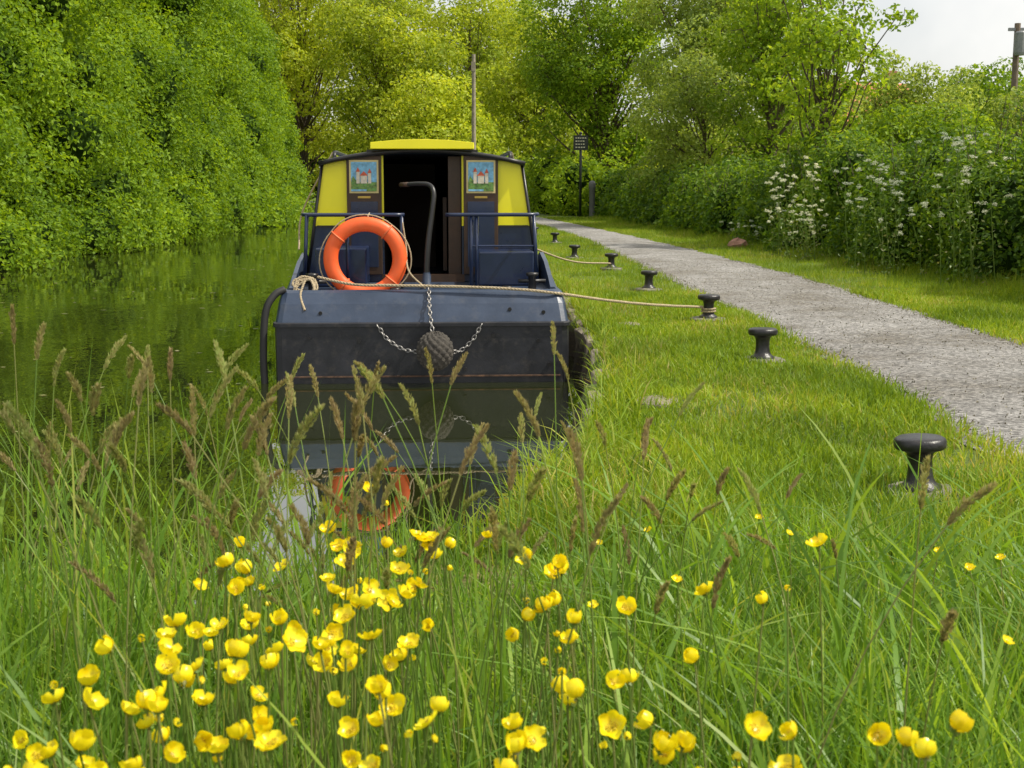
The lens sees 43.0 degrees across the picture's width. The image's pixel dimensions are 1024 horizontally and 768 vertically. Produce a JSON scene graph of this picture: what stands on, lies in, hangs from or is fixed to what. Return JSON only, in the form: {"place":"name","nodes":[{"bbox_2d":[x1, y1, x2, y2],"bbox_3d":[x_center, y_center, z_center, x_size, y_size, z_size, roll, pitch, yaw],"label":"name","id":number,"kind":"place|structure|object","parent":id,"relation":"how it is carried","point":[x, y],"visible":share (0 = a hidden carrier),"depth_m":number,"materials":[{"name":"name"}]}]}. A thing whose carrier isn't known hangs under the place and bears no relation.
{"place":"outdoors","nodes":[
{"label":"outdoors","id":0,"kind":"place"},
{"bbox_2d":[0,207,584,610],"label":"water","id":1,"kind":"structure","parent":0,"point":[174,301],"depth_m":8.57,"materials":[{"name":"green liquid"}]},
{"bbox_2d":[2,240,288,525],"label":"floating leaves","id":2,"kind":"object","parent":1,"relation":"on","point":[175,350],"visible":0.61,"depth_m":13.15,"materials":[{"name":"green plant"}]},
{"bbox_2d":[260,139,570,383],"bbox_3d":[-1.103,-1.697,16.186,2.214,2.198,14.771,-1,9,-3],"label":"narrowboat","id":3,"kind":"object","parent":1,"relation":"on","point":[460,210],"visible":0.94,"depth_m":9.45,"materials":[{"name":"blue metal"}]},
{"bbox_2d":[292,152,715,312],"bbox_3d":[0.982,-1.543,12.622,3.005,1.284,8.497,4,9,23],"label":"mooring rope","id":4,"kind":"object","parent":3,"relation":"attached to","point":[301,280],"visible":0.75,"depth_m":9.37,"materials":[{"name":"beige fabric"}]},
{"bbox_2d":[3,170,1023,767],"bbox_3d":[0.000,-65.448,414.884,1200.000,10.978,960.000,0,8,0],"label":"ground","id":5,"kind":"structure","parent":0,"point":[579,360],"depth_m":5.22,"materials":[{"name":"green plant"}]},
{"bbox_2d":[0,0,315,270],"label":"canalside bushes","id":6,"kind":"object","parent":5,"relation":"on","point":[132,124],"visible":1,"depth_m":32.59,"materials":[{"name":"green plant"}]},
{"bbox_2d":[253,0,347,166],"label":"beech tree","id":7,"kind":"object","parent":5,"relation":"on","point":[270,12],"visible":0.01,"depth_m":107.16,"materials":[{"name":"green plant"}]},
{"bbox_2d":[250,0,372,206],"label":"beech tree","id":8,"kind":"object","parent":5,"relation":"on","point":[301,56],"visible":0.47,"depth_m":93.69,"materials":[{"name":"green plant"}]},
{"bbox_2d":[311,0,452,153],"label":"beech tree","id":9,"kind":"object","parent":5,"relation":"on","point":[403,12],"visible":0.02,"depth_m":112.42,"materials":[{"name":"green plant"}]},
{"bbox_2d":[309,0,473,154],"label":"beech tree","id":10,"kind":"object","parent":5,"relation":"on","point":[389,60],"visible":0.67,"depth_m":87.69,"materials":[{"name":"green plant"}]},
{"bbox_2d":[370,68,505,154],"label":"beech tree","id":11,"kind":"object","parent":5,"relation":"on","point":[440,117],"visible":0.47,"depth_m":80.89,"materials":[{"name":"green plant"}]},
{"bbox_2d":[398,0,527,158],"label":"beech tree","id":12,"kind":"object","parent":5,"relation":"on","point":[465,15],"visible":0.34,"depth_m":94.29,"materials":[{"name":"green plant"}]},
{"bbox_2d":[471,54,475,149],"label":"telegraph pole","id":13,"kind":"object","parent":5,"relation":"on","point":[473,68],"visible":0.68,"depth_m":70.42,"materials":[{"name":"brown wood"}]},
{"bbox_2d":[440,0,545,160],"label":"beech tree","id":14,"kind":"object","parent":5,"relation":"on","point":[515,3],"visible":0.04,"depth_m":115.82,"materials":[{"name":"green plant"}]},
{"bbox_2d":[0,303,997,767],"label":"seeding grass","id":15,"kind":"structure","parent":5,"relation":"on","point":[112,433],"depth_m":1.86,"materials":[{"name":"green plant"}]},
{"bbox_2d":[4,481,1014,767],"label":"buttercup flowers","id":16,"kind":"object","parent":5,"relation":"on","point":[258,733],"visible":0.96,"depth_m":1.37,"materials":[{"name":"yellow plant"}]},
{"bbox_2d":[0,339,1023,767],"bbox_3d":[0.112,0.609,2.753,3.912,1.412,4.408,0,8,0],"label":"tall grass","id":17,"kind":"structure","parent":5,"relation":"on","point":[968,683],"depth_m":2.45,"materials":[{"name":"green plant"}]},
{"bbox_2d":[468,0,597,170],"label":"beech tree","id":18,"kind":"object","parent":5,"relation":"on","point":[522,106],"visible":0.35,"depth_m":86.35,"materials":[{"name":"green plant"}]},
{"bbox_2d":[549,233,559,242],"bbox_3d":[0.849,-2.869,25.760,0.301,0.264,0.306,-1,6,-8],"label":"mooring bollard","id":19,"kind":"object","parent":5,"relation":"on","point":[554,235],"visible":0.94,"depth_m":25.71,"materials":[{"name":"metal"}]},
{"bbox_2d":[496,142,630,216],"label":"shrubs","id":20,"kind":"object","parent":5,"relation":"on","point":[552,184],"visible":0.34,"depth_m":53.66,"materials":[{"name":"green plant"}]},
{"bbox_2d":[566,245,580,258],"bbox_3d":[0.981,-2.055,20.420,0.305,0.262,0.311,-1,9,-11],"label":"mooring bollard","id":21,"kind":"object","parent":5,"relation":"on","point":[574,248],"visible":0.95,"depth_m":20.37,"materials":[{"name":"metal"}]},
{"bbox_2d":[573,132,587,216],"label":"towpath sign","id":22,"kind":"object","parent":5,"relation":"on","point":[580,142],"visible":0.93,"depth_m":49.14,"materials":[{"name":"black metal"}]},
{"bbox_2d":[589,180,595,215],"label":"marker post","id":23,"kind":"object","parent":5,"relation":"on","point":[592,185],"visible":0.91,"depth_m":49.41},
{"bbox_2d":[510,0,681,169],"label":"oak tree","id":24,"kind":"object","parent":5,"relation":"on","point":[575,90],"visible":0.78,"depth_m":55.17,"materials":[{"name":"green plant"}]},
{"bbox_2d":[600,253,622,270],"bbox_3d":[1.307,-1.594,17.156,0.317,0.267,0.309,5,9,31],"label":"mooring bollard","id":25,"kind":"object","parent":5,"relation":"on","point":[611,257],"visible":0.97,"depth_m":17.09,"materials":[{"name":"metal"}]},
{"bbox_2d":[551,271,677,421],"bbox_3d":[0.290,-1.305,18.178,0.852,0.734,24.367,0,8,-2],"label":"stone edging","id":26,"kind":"object","parent":5,"relation":"on","point":[579,334],"visible":0.07,"depth_m":9.31,"materials":[{"name":"grey stone"}]},
{"bbox_2d":[635,270,661,291],"bbox_3d":[1.465,-1.081,13.895,0.310,0.266,0.309,-1,8,-16],"label":"mooring bollard","id":27,"kind":"object","parent":5,"relation":"on","point":[648,275],"visible":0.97,"depth_m":13.84,"materials":[{"name":"metal"}]},
{"bbox_2d":[297,114,1018,193],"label":"distant trees","id":28,"kind":"object","parent":5,"relation":"on","point":[324,156],"depth_m":136.80,"materials":[{"name":"green plant"}]},
{"bbox_2d":[623,47,778,192],"bbox_3d":[5.677,-7.461,39.280,4.280,5.428,4.486,4,10,27],"label":"willow tree","id":29,"kind":"object","parent":5,"relation":"on","point":[695,96],"visible":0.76,"depth_m":38.55,"materials":[{"name":"green plant"}]},
{"bbox_2d":[690,294,724,322],"bbox_3d":[1.595,-0.595,10.527,0.313,0.265,0.303,4,9,21],"label":"mooring bollard","id":30,"kind":"object","parent":5,"relation":"on","point":[708,300],"visible":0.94,"depth_m":10.47,"materials":[{"name":"metal"}]},
{"bbox_2d":[620,0,802,165],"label":"willow tree","id":31,"kind":"object","parent":5,"relation":"on","point":[692,22],"visible":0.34,"depth_m":44.80,"materials":[{"name":"green plant"}]},
{"bbox_2d":[727,237,746,247],"bbox_3d":[4.156,-2.571,23.873,0.377,0.246,0.377,0,8,0],"label":"rock","id":32,"kind":"object","parent":5,"relation":"on","point":[737,242],"visible":0.67,"depth_m":23.76,"materials":[{"name":"brown stone"}]},
{"bbox_2d":[745,327,785,364],"bbox_3d":[1.546,-0.215,8.037,0.308,0.267,0.309,-5,9,-31],"label":"mooring bollard","id":33,"kind":"object","parent":5,"relation":"on","point":[762,335],"visible":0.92,"depth_m":7.99,"materials":[{"name":"metal"}]},
{"bbox_2d":[531,217,1023,460],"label":"towpath","id":34,"kind":"structure","parent":5,"relation":"on","point":[986,411],"depth_m":9.49,"materials":[{"name":"grey gravel"}]},
{"bbox_2d":[639,260,1023,458],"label":"loose gravel","id":35,"kind":"structure","parent":34,"relation":"on","point":[844,356],"depth_m":9.78,"materials":[{"name":"grey gravel"}]},
{"bbox_2d":[699,0,864,167],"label":"ash tree","id":36,"kind":"object","parent":5,"relation":"on","point":[757,37],"visible":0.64,"depth_m":35.50,"materials":[{"name":"green plant"}]},
{"bbox_2d":[732,73,868,161],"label":"ash tree","id":37,"kind":"object","parent":5,"relation":"on","point":[861,107],"visible":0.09,"depth_m":43.70,"materials":[{"name":"green plant"}]},
{"bbox_2d":[581,87,1023,283],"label":"hedge","id":38,"kind":"object","parent":5,"relation":"on","point":[736,192],"visible":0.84,"depth_m":19.23,"materials":[{"name":"green plant"}]},
{"bbox_2d":[761,0,918,169],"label":"young maple tree","id":39,"kind":"object","parent":5,"relation":"on","point":[827,38],"visible":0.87,"depth_m":22.91,"materials":[{"name":"green plant"}]},
{"bbox_2d":[719,132,1023,287],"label":"cow parsley","id":40,"kind":"object","parent":5,"relation":"on","point":[805,236],"visible":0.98,"depth_m":16.06,"materials":[{"name":"white plant"}]},
{"bbox_2d":[842,44,987,155],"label":"hawthorn tree","id":41,"kind":"object","parent":5,"relation":"on","point":[913,93],"visible":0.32,"depth_m":49.51,"materials":[{"name":"green plant"}]},
{"bbox_2d":[880,433,959,505],"bbox_3d":[1.440,0.314,4.590,0.306,0.267,0.309,-9,10,-42],"label":"mooring bollard","id":42,"kind":"object","parent":5,"relation":"on","point":[908,444],"visible":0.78,"depth_m":4.54,"materials":[{"name":"metal"}]},
{"bbox_2d":[852,99,1008,159],"bbox_3d":[12.577,-6.629,39.188,4.749,3.822,4.412,0,8,0],"label":"hawthorn tree","id":43,"kind":"object","parent":5,"relation":"on","point":[904,125],"visible":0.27,"depth_m":38.01,"materials":[{"name":"green plant"}]},
{"bbox_2d":[920,57,1023,142],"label":"oak tree","id":44,"kind":"object","parent":5,"relation":"on","point":[989,87],"visible":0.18,"depth_m":74.36,"materials":[{"name":"green plant"}]},
{"bbox_2d":[980,85,1023,156],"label":"hawthorn tree","id":45,"kind":"object","parent":5,"relation":"on","point":[1011,120],"visible":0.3,"depth_m":40.47,"materials":[{"name":"green plant"}]},
{"bbox_2d":[1008,23,1023,137],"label":"telegraph pole","id":46,"kind":"object","parent":5,"relation":"on","point":[1018,44],"visible":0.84,"depth_m":43.66,"materials":[{"name":"brown wood"}]},
{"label":"walls","id":47,"kind":"object","parent":5,"relation":"on","visible":0},
{"bbox_2d":[834,82,916,123],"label":"roof","id":48,"kind":"structure","parent":47,"relation":"on","point":[866,97],"depth_m":79.55,"materials":[{"name":"ceramic"}]},
{"bbox_2d":[259,0,1023,167],"label":"sky","id":49,"kind":"structure","parent":0,"point":[949,34],"materials":[{"name":"white"}]}
]}

